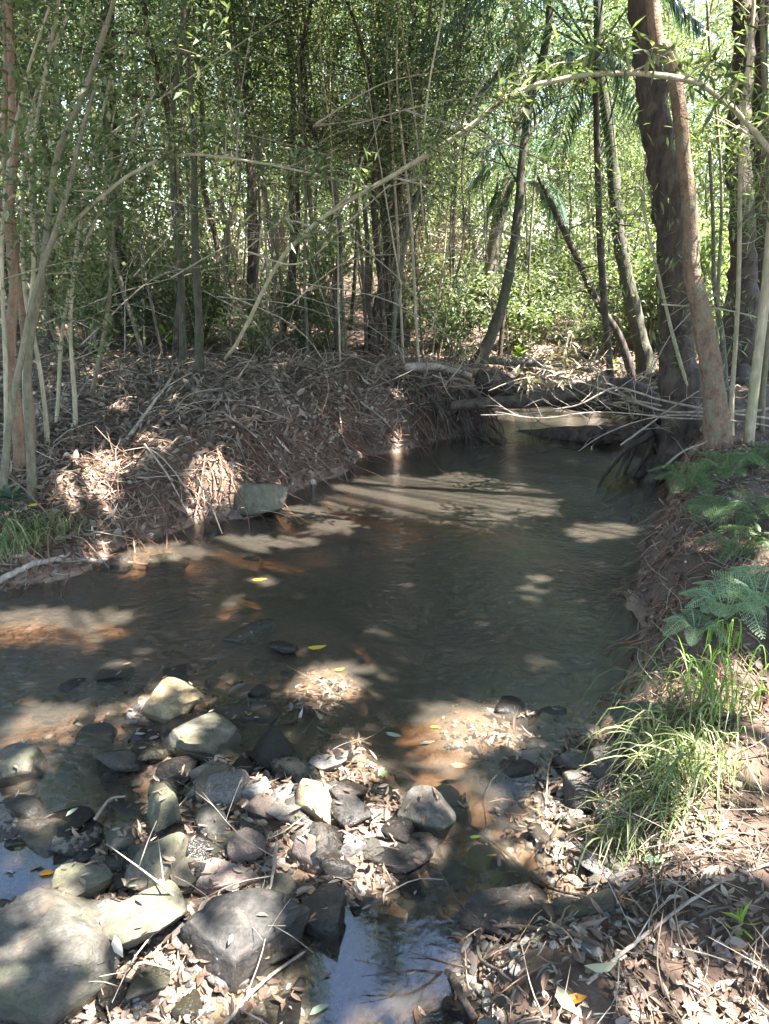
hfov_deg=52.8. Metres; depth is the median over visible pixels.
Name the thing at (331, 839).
stone
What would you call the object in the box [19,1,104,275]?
sapling
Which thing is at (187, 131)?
sapling
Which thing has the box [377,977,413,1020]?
stone
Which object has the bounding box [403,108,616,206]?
dead branch
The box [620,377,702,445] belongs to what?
leaning branch
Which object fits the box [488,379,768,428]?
leaning branch
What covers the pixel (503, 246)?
distant wood
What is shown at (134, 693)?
stone
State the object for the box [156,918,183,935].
stone
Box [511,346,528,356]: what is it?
leafy plant
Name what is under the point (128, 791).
stone
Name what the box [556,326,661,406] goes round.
leaning branch
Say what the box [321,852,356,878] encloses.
stone
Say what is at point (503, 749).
stone
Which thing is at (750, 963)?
fallen leaf
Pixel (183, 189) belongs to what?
forest tree
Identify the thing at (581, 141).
forest tree
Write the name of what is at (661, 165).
tree
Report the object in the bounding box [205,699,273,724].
stone
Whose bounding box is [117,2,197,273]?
sapling
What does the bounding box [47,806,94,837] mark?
stone
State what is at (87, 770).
stone
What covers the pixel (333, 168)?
sapling
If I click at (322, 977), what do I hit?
leaf litter
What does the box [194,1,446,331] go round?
sapling
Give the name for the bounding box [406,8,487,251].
sapling
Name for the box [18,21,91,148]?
dead branch
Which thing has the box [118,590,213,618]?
stone
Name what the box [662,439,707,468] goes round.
leaning branch
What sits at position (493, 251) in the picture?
forest tree
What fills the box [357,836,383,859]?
stone
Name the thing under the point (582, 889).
stone
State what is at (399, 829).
stone
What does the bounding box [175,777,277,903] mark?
fallen branch
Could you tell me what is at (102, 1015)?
stone
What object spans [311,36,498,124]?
dead branch
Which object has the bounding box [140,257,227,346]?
shrub
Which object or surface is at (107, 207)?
dead branch
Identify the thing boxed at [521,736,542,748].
stone
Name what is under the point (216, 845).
stone
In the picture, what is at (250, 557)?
stone
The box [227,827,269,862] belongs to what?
stone
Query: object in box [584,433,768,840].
bank roots
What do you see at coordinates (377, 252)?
sapling
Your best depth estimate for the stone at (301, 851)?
2.15 m
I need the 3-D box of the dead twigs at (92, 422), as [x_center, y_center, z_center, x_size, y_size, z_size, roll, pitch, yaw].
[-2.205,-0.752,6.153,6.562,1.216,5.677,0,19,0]
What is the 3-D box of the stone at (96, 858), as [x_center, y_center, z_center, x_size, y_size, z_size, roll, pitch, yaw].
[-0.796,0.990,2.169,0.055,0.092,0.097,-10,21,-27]
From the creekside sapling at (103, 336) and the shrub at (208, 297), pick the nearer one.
the creekside sapling at (103, 336)
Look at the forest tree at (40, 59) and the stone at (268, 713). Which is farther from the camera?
the forest tree at (40, 59)
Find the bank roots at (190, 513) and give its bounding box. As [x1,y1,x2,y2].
[0,370,625,608]
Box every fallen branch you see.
[0,556,148,583]
[88,821,310,1002]
[93,795,125,819]
[119,443,208,531]
[125,355,189,440]
[149,456,204,526]
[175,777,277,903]
[223,897,321,1023]
[224,393,284,473]
[303,690,324,732]
[359,399,402,441]
[561,813,768,1023]
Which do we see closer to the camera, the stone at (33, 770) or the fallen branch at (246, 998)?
the fallen branch at (246, 998)
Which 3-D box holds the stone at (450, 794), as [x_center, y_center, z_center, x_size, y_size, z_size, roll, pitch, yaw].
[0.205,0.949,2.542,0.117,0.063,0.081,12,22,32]
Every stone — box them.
[0,742,56,792]
[0,794,44,818]
[0,805,20,842]
[0,887,123,1023]
[0,898,13,907]
[3,839,25,851]
[3,867,26,881]
[13,881,29,895]
[15,690,26,696]
[15,818,70,870]
[20,846,31,855]
[20,868,47,886]
[24,885,42,892]
[30,788,40,792]
[31,693,59,719]
[42,706,65,720]
[44,798,58,808]
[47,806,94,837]
[50,826,102,857]
[51,862,112,898]
[57,1015,69,1023]
[58,678,99,701]
[58,763,76,772]
[59,855,73,858]
[63,744,92,769]
[70,821,104,835]
[73,851,79,862]
[75,722,117,748]
[76,711,95,724]
[78,849,108,863]
[81,759,101,775]
[83,773,102,789]
[86,828,105,847]
[90,846,107,864]
[92,676,102,689]
[95,662,135,682]
[95,748,152,771]
[95,894,114,900]
[96,555,132,572]
[96,898,121,911]
[96,1009,120,1022]
[97,880,187,950]
[98,978,129,1009]
[99,768,118,782]
[100,658,161,689]
[104,823,134,852]
[104,848,127,871]
[105,715,120,722]
[105,800,147,821]
[111,870,124,889]
[116,787,135,799]
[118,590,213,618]
[121,713,130,730]
[122,772,135,784]
[122,832,188,891]
[122,855,126,871]
[124,964,169,999]
[125,709,145,729]
[125,844,145,891]
[127,704,153,726]
[127,728,150,746]
[130,689,139,698]
[130,743,167,761]
[130,942,147,955]
[141,677,200,725]
[143,724,161,742]
[146,783,181,840]
[146,823,191,840]
[149,552,189,572]
[151,780,185,794]
[152,736,160,744]
[155,756,198,788]
[156,713,200,757]
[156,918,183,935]
[159,725,164,739]
[163,663,193,679]
[167,712,241,765]
[169,857,202,887]
[170,652,181,656]
[171,919,187,950]
[171,988,202,1022]
[176,794,185,803]
[178,862,205,895]
[179,943,196,966]
[180,888,310,993]
[182,775,190,786]
[184,640,211,655]
[185,833,212,860]
[190,757,227,785]
[191,857,265,896]
[192,768,249,806]
[194,762,236,803]
[195,803,229,833]
[196,691,208,704]
[203,524,223,544]
[205,659,215,667]
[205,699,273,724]
[205,971,250,991]
[206,832,247,866]
[211,852,227,859]
[219,668,233,677]
[222,618,276,645]
[223,802,235,815]
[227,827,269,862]
[232,754,255,775]
[234,483,287,517]
[237,810,249,817]
[238,815,267,833]
[240,715,253,721]
[242,555,258,561]
[242,776,271,800]
[243,793,274,820]
[245,749,286,769]
[247,684,277,699]
[248,658,269,673]
[249,726,297,771]
[249,962,264,977]
[250,704,279,723]
[260,872,297,897]
[262,992,301,1023]
[263,992,285,1017]
[265,800,301,821]
[268,640,297,653]
[269,756,299,784]
[269,948,296,963]
[271,780,293,799]
[276,989,290,994]
[277,794,289,801]
[278,758,325,783]
[279,670,293,678]
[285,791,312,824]
[287,818,312,841]
[290,893,301,901]
[290,976,305,994]
[291,833,323,875]
[292,781,337,790]
[295,778,338,825]
[300,968,331,997]
[301,883,345,958]
[307,821,345,861]
[309,750,348,772]
[310,991,326,1000]
[317,738,353,765]
[318,874,334,887]
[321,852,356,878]
[321,1010,346,1023]
[329,778,367,801]
[329,952,355,983]
[330,786,373,826]
[331,977,356,1011]
[340,833,365,857]
[342,923,351,931]
[343,905,366,929]
[349,905,364,915]
[351,896,380,923]
[355,960,366,974]
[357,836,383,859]
[366,804,377,820]
[366,987,378,1008]
[367,808,380,823]
[367,832,438,874]
[371,783,400,801]
[371,942,390,959]
[373,913,418,950]
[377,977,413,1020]
[380,899,392,906]
[382,814,413,843]
[384,954,422,980]
[393,873,406,879]
[394,772,415,789]
[397,785,455,845]
[398,870,428,908]
[402,1011,434,1023]
[414,859,429,872]
[415,914,429,934]
[421,983,434,1000]
[426,881,440,891]
[427,858,459,886]
[428,920,456,940]
[431,885,453,905]
[435,784,459,809]
[441,996,481,1023]
[454,795,471,827]
[458,883,550,940]
[467,844,505,874]
[482,933,509,948]
[484,857,523,885]
[492,695,524,719]
[498,755,538,782]
[500,745,518,756]
[506,910,512,941]
[508,818,526,831]
[511,784,527,797]
[516,710,540,728]
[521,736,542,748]
[527,823,554,847]
[531,834,553,856]
[535,779,551,793]
[537,706,566,724]
[542,903,560,922]
[545,892,552,902]
[552,749,589,771]
[553,810,569,824]
[553,896,579,921]
[562,770,600,813]
[567,888,615,918]
[578,849,610,876]
[579,886,589,894]
[587,744,626,786]
[588,873,608,892]
[601,851,627,872]
[607,865,642,888]
[610,701,671,747]
[625,801,643,820]
[629,765,658,782]
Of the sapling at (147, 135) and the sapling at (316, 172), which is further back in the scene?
the sapling at (316, 172)
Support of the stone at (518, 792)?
on the ground
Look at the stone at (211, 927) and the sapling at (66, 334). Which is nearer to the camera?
the stone at (211, 927)
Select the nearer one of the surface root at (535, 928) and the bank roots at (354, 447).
the surface root at (535, 928)
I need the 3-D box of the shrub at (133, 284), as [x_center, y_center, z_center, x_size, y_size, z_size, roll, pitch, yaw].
[-3.317,-3.034,9.644,1.724,1.767,1.968,9,24,34]
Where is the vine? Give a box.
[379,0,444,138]
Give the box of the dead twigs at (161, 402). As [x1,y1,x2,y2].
[0,336,466,586]
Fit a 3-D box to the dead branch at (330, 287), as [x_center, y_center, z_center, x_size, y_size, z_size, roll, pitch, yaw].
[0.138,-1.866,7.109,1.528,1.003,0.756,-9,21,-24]
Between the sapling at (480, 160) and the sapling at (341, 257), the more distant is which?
the sapling at (480, 160)
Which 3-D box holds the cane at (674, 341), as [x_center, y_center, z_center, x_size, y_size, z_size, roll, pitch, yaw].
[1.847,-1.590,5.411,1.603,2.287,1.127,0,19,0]
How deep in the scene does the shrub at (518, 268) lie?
13.22 m
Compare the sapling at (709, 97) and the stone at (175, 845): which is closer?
the stone at (175, 845)
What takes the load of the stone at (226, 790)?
on the ground
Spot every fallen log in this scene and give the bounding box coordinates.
[352,340,488,377]
[396,345,475,377]
[450,378,661,426]
[467,349,593,372]
[473,359,651,415]
[505,423,633,454]
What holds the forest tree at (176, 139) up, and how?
on the ground
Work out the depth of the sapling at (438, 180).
14.95 m
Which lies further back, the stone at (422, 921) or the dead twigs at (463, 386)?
the dead twigs at (463, 386)
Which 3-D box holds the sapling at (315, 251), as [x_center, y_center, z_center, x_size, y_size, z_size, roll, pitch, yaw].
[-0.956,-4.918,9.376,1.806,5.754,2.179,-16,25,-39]
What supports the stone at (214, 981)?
on the ground
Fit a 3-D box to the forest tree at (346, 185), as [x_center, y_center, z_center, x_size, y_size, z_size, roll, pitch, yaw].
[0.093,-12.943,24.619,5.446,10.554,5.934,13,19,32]
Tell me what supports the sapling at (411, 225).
on the ground
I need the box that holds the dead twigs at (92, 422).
[0,329,482,542]
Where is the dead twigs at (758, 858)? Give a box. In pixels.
[578,433,768,1022]
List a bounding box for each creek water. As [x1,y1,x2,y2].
[0,407,668,714]
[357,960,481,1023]
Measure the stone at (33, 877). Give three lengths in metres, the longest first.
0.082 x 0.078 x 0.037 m
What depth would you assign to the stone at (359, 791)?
2.39 m
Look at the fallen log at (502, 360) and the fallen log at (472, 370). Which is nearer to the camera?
the fallen log at (472, 370)
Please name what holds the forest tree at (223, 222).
on the ground
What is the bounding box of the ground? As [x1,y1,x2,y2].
[0,238,768,1023]
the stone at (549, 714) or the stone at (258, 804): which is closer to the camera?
the stone at (258, 804)
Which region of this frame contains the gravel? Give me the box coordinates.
[0,666,641,1023]
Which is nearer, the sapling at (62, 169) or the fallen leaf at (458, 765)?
the fallen leaf at (458, 765)
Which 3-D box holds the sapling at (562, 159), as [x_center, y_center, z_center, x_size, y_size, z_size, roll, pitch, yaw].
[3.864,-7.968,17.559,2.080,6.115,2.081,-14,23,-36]
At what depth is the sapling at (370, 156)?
14.12 m
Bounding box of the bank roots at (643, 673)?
[589,451,768,781]
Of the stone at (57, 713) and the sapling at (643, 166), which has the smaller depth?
the stone at (57, 713)
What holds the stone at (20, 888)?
on the ground
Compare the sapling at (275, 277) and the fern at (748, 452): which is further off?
the sapling at (275, 277)
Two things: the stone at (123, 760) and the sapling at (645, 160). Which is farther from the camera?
the sapling at (645, 160)
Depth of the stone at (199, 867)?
2.07 m
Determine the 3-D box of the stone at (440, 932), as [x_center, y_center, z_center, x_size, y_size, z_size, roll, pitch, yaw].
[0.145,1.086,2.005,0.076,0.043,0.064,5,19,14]
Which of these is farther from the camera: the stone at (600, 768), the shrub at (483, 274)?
the shrub at (483, 274)
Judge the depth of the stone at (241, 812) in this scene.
2.33 m
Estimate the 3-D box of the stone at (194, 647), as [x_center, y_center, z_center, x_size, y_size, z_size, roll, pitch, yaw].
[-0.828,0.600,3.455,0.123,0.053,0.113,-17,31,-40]
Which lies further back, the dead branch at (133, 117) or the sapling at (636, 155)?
the sapling at (636, 155)
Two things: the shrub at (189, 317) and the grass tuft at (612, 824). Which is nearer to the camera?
the grass tuft at (612, 824)
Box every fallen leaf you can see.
[39,869,54,874]
[66,808,76,815]
[111,936,122,956]
[252,578,266,580]
[308,645,326,649]
[310,1004,328,1014]
[386,732,400,736]
[421,740,433,743]
[451,762,467,767]
[555,985,577,1013]
[569,993,586,1003]
[584,961,617,971]
[701,866,725,874]
[744,960,765,969]
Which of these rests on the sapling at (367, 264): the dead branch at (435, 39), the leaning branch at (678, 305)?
the dead branch at (435, 39)
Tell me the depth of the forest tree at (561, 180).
24.27 m
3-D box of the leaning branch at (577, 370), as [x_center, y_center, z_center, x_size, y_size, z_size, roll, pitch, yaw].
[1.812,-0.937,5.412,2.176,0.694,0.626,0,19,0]
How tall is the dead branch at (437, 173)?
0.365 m
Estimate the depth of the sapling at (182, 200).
12.87 m
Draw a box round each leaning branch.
[481,362,768,419]
[488,327,768,427]
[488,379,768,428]
[513,353,636,411]
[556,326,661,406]
[579,381,702,450]
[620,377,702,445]
[649,253,729,374]
[661,291,768,320]
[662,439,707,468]
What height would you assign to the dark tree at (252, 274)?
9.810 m
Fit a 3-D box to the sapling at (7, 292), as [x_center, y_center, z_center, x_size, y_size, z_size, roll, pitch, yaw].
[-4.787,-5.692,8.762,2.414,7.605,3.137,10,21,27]
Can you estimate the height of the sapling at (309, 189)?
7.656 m
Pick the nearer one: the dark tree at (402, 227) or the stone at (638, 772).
the stone at (638, 772)
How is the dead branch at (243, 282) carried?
on the ground
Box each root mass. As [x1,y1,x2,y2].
[390,374,523,465]
[591,417,659,499]
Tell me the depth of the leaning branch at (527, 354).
5.61 m
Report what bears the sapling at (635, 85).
on the ground
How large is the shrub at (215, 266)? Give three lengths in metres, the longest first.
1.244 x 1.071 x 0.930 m
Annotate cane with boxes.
[526,101,768,432]
[618,120,765,392]
[643,0,765,344]
[664,0,768,435]
[694,0,768,430]
[698,47,768,445]
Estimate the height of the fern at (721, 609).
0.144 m
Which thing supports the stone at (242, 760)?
on the ground
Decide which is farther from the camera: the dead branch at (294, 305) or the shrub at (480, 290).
the shrub at (480, 290)
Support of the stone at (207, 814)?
on the ground
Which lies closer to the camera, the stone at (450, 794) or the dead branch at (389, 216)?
the stone at (450, 794)
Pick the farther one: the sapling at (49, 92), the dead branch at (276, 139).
the sapling at (49, 92)
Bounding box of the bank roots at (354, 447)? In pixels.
[0,360,657,614]
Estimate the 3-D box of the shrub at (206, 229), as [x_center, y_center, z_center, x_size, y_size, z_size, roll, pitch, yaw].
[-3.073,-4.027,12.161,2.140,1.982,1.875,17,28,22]
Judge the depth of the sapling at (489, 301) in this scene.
10.67 m
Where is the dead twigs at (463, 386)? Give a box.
[396,331,656,428]
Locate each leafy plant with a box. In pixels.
[0,485,26,523]
[131,289,159,341]
[154,324,173,351]
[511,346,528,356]
[644,854,666,869]
[720,899,763,940]
[744,521,768,552]
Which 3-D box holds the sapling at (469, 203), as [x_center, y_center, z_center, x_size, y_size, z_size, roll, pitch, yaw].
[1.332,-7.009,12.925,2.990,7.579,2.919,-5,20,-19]
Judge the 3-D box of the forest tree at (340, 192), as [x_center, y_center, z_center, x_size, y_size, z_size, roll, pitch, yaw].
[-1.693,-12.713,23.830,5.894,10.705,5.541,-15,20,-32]
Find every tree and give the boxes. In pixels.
[0,0,25,475]
[0,0,37,448]
[0,0,164,500]
[0,0,175,304]
[0,54,59,278]
[1,5,98,243]
[4,0,270,501]
[23,2,155,263]
[39,6,164,227]
[42,0,209,344]
[79,1,239,241]
[94,5,181,248]
[122,4,247,268]
[128,2,278,282]
[130,0,282,272]
[135,6,244,271]
[176,0,361,327]
[182,0,318,246]
[205,1,362,282]
[242,0,370,273]
[267,6,379,273]
[308,0,459,353]
[321,0,444,270]
[331,4,506,282]
[343,149,447,351]
[408,0,530,263]
[411,0,705,377]
[416,3,553,266]
[429,0,611,363]
[462,0,634,321]
[464,138,578,355]
[504,0,672,379]
[504,20,610,264]
[518,129,644,380]
[531,0,721,284]
[532,0,768,259]
[534,0,702,255]
[558,1,693,267]
[592,0,766,533]
[640,0,768,417]
[645,0,742,510]
[698,20,768,211]
[750,0,768,290]
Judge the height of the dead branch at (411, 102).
1.599 m
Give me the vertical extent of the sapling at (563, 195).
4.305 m
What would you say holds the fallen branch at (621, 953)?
on the ground
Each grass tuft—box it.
[0,498,106,561]
[0,523,58,563]
[23,501,115,549]
[541,790,665,894]
[575,667,767,831]
[582,644,767,751]
[589,746,722,857]
[622,506,651,527]
[638,620,768,728]
[699,596,741,663]
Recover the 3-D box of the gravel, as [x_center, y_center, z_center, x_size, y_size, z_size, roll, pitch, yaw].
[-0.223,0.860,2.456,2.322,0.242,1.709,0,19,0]
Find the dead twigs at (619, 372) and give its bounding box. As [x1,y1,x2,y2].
[448,335,768,422]
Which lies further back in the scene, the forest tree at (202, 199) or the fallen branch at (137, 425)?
the forest tree at (202, 199)
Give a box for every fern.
[647,461,734,493]
[662,608,730,645]
[679,493,759,533]
[679,570,768,638]
[688,451,768,478]
[693,524,768,571]
[712,564,768,613]
[714,489,768,527]
[725,441,768,467]
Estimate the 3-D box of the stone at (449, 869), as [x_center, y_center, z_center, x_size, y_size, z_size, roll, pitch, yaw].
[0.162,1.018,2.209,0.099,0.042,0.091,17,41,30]
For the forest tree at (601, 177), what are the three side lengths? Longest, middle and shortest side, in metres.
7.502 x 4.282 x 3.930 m
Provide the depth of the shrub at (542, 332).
10.71 m
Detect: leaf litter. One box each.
[0,321,549,587]
[0,416,654,630]
[0,623,651,1023]
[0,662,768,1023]
[469,337,768,423]
[587,422,768,1023]
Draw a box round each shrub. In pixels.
[0,168,101,316]
[7,210,88,298]
[22,235,71,313]
[24,209,150,353]
[26,192,190,333]
[35,230,103,320]
[61,253,140,344]
[98,201,211,321]
[129,187,238,292]
[129,239,164,328]
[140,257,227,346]
[141,268,191,340]
[142,245,241,343]
[145,222,240,349]
[200,256,245,319]
[211,280,286,354]
[222,257,276,313]
[259,243,302,310]
[264,251,351,347]
[276,187,381,317]
[300,272,360,352]
[361,223,443,304]
[379,222,469,321]
[402,199,477,309]
[403,280,426,349]
[405,243,481,348]
[406,261,504,360]
[446,250,485,314]
[446,260,511,320]
[455,248,518,317]
[467,262,564,354]
[482,257,536,317]
[498,226,576,316]
[502,225,606,321]
[513,263,580,343]
[517,233,596,302]
[523,222,609,303]
[549,289,629,357]
[561,239,648,339]
[582,221,727,349]
[607,252,657,337]
[610,235,706,341]
[623,281,658,342]
[625,201,729,350]
[702,242,729,321]
[706,250,729,307]
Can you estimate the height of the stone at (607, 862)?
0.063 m
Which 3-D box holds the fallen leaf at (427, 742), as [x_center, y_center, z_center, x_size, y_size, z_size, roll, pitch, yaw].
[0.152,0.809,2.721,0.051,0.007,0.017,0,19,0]
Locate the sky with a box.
[16,0,768,238]
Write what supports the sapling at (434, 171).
on the ground
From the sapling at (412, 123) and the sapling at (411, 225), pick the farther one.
the sapling at (412, 123)
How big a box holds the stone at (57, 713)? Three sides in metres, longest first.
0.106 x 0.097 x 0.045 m
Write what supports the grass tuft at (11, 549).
on the ground
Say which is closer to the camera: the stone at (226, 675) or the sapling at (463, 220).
the stone at (226, 675)
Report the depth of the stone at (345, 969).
1.93 m
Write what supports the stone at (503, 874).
on the ground
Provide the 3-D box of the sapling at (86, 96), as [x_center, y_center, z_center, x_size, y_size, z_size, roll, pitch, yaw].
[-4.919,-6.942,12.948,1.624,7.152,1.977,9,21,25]
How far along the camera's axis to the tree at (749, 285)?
7.10 m
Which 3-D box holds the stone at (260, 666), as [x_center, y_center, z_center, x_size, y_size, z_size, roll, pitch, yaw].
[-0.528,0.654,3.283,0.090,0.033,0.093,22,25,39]
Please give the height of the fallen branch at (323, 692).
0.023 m
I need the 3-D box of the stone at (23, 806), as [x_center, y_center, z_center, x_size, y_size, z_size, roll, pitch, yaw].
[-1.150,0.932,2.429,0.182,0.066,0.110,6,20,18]
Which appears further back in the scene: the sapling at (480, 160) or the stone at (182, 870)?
the sapling at (480, 160)
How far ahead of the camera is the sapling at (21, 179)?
14.85 m
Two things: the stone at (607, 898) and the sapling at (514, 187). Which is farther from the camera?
the sapling at (514, 187)
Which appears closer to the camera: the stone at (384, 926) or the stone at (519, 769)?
the stone at (384, 926)
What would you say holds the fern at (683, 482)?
on the ground
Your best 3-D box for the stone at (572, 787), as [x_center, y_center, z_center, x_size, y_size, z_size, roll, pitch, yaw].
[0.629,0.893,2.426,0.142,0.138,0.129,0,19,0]
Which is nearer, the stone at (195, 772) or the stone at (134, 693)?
the stone at (195, 772)
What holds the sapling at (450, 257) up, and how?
on the ground
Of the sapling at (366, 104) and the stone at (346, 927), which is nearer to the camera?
the stone at (346, 927)
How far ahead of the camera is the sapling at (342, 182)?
12.66 m
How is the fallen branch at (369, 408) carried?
on the ground
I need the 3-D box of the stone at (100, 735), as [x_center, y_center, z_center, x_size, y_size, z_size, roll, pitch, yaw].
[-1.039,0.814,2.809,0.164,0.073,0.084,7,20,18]
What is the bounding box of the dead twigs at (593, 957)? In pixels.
[89,666,768,1023]
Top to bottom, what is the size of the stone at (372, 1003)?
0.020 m
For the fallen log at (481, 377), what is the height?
0.487 m
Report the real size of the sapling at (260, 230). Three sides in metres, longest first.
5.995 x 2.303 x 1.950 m
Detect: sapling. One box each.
[0,0,120,350]
[0,0,140,356]
[0,0,160,446]
[0,0,178,438]
[0,0,228,357]
[0,0,253,354]
[0,0,288,362]
[0,2,90,337]
[0,5,95,323]
[0,5,124,350]
[0,6,74,343]
[0,15,136,444]
[0,39,212,422]
[0,74,46,325]
[0,145,41,200]
[0,151,211,394]
[1,0,148,353]
[1,7,84,297]
[1,7,99,182]
[4,7,205,426]
[15,5,165,344]
[18,0,100,267]
[18,0,237,305]
[19,1,82,307]
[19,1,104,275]
[22,0,129,293]
[37,1,181,297]
[37,5,142,242]
[43,8,143,209]
[57,1,188,233]
[60,1,183,324]
[87,14,194,346]
[90,0,236,282]
[91,0,253,294]
[94,0,310,317]
[95,0,222,368]
[117,0,347,352]
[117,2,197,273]
[129,0,230,278]
[133,0,324,353]
[139,63,228,267]
[141,0,334,346]
[143,0,323,376]
[145,0,237,298]
[145,1,293,285]
[145,6,237,276]
[147,0,229,274]
[150,4,322,282]
[151,0,393,333]
[165,3,276,314]
[170,0,276,312]
[183,0,368,325]
[188,0,287,300]
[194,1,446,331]
[195,0,299,319]
[202,0,307,338]
[202,0,404,355]
[203,80,269,280]
[206,13,303,303]
[213,0,369,346]
[215,0,372,353]
[219,2,370,315]
[223,0,394,352]
[227,1,299,278]
[228,99,295,266]
[230,0,370,329]
[230,0,499,358]
[243,0,368,293]
[254,0,348,293]
[260,1,425,330]
[265,11,377,288]
[269,0,401,350]
[269,1,378,302]
[271,0,384,362]
[271,20,346,293]
[275,0,518,354]
[278,0,369,297]
[283,0,530,360]
[303,0,480,353]
[311,0,467,309]
[311,0,474,303]
[314,0,381,276]
[314,0,528,354]
[315,7,394,302]
[316,0,454,351]
[316,0,478,356]
[320,8,465,273]
[326,0,492,362]
[332,4,395,306]
[334,3,420,257]
[343,0,573,360]
[346,0,541,333]
[346,1,419,291]
[346,6,490,298]
[348,0,468,241]
[356,1,490,355]
[357,12,481,311]
[363,43,470,250]
[364,6,448,281]
[395,1,480,307]
[395,96,477,290]
[401,0,534,321]
[401,0,580,320]
[403,0,545,358]
[404,74,451,272]
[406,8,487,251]
[409,0,529,313]
[414,17,512,353]
[415,1,533,258]
[430,20,542,270]
[433,13,508,289]
[437,0,593,344]
[450,2,538,258]
[458,0,604,287]
[465,0,614,335]
[474,0,596,311]
[477,104,561,254]
[489,0,618,312]
[498,0,683,267]
[504,0,670,319]
[504,74,602,255]
[511,0,611,250]
[529,23,592,230]
[535,0,678,315]
[554,0,711,317]
[561,0,668,250]
[569,0,732,309]
[570,0,719,333]
[587,3,689,315]
[590,35,716,252]
[592,0,733,257]
[600,15,664,271]
[605,27,721,237]
[608,0,768,248]
[609,66,648,255]
[615,0,704,248]
[615,5,732,219]
[618,0,731,200]
[620,0,728,182]
[620,6,711,241]
[647,9,768,235]
[662,1,768,306]
[671,0,731,241]
[687,0,768,252]
[702,33,768,188]
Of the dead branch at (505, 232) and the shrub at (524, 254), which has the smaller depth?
the dead branch at (505, 232)
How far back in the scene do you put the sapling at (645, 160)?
10.39 m
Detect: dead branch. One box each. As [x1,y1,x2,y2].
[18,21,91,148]
[45,245,231,323]
[53,236,205,344]
[56,3,138,229]
[71,0,135,176]
[72,100,220,232]
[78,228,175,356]
[80,80,182,171]
[96,267,187,324]
[98,5,325,141]
[110,183,261,275]
[122,177,271,240]
[159,195,348,277]
[162,139,339,178]
[168,97,409,178]
[181,231,312,351]
[202,1,272,172]
[203,290,287,354]
[217,278,397,336]
[225,280,334,370]
[231,166,313,252]
[262,168,362,328]
[276,288,438,360]
[283,101,393,171]
[287,85,446,148]
[287,212,412,306]
[301,69,396,116]
[306,93,387,257]
[306,263,488,363]
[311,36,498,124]
[327,32,421,283]
[344,41,576,126]
[345,223,488,364]
[360,2,466,223]
[383,104,523,146]
[384,0,458,93]
[388,147,500,186]
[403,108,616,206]
[407,219,552,289]
[420,125,511,334]
[426,184,526,295]
[432,15,532,176]
[439,185,611,269]
[443,0,593,134]
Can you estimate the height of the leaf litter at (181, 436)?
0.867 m
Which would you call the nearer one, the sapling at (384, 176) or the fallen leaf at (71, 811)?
the fallen leaf at (71, 811)
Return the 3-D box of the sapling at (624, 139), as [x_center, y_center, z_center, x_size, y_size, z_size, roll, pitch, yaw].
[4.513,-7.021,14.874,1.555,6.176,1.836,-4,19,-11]
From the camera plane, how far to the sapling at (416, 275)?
9.32 m
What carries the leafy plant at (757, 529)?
on the ground
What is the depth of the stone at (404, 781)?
2.61 m
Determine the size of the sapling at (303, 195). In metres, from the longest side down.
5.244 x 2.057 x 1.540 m
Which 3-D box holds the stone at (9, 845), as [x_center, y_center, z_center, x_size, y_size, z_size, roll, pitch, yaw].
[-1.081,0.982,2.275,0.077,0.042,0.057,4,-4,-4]
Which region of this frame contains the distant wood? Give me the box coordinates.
[0,0,768,278]
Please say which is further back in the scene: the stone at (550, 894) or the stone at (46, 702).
the stone at (46, 702)
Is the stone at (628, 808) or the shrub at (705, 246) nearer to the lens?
the stone at (628, 808)
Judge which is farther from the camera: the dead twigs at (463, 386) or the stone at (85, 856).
the dead twigs at (463, 386)
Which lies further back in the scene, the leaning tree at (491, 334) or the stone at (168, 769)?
the leaning tree at (491, 334)
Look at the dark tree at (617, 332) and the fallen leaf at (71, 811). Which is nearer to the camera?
the fallen leaf at (71, 811)
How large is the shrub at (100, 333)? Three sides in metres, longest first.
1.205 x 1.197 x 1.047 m
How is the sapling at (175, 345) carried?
on the ground
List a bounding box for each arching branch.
[22,48,364,256]
[205,0,768,360]
[244,178,436,264]
[247,184,374,247]
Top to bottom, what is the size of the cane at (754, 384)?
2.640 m
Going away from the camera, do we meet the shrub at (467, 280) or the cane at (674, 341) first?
the cane at (674, 341)
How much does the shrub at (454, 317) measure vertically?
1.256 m
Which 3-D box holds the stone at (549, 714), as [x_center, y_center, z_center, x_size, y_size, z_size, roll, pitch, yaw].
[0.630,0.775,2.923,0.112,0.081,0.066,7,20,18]
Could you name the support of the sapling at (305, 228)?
on the ground
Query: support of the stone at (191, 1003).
on the ground
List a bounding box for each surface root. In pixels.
[430,862,604,998]
[469,739,585,896]
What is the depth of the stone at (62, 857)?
2.23 m
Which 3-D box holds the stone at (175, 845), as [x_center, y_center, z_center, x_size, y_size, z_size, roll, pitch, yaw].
[-0.624,0.977,2.109,0.116,0.156,0.185,5,20,15]
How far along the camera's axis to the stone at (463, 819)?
2.41 m
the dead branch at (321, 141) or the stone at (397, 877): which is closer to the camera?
the stone at (397, 877)
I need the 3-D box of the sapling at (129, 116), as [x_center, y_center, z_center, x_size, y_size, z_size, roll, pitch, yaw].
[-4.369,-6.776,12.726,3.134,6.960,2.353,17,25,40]
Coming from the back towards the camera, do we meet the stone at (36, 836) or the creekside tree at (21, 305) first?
the creekside tree at (21, 305)
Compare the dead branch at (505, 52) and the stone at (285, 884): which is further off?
the dead branch at (505, 52)
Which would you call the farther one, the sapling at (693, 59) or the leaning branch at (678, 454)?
the sapling at (693, 59)
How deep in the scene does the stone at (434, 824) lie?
2.30 m

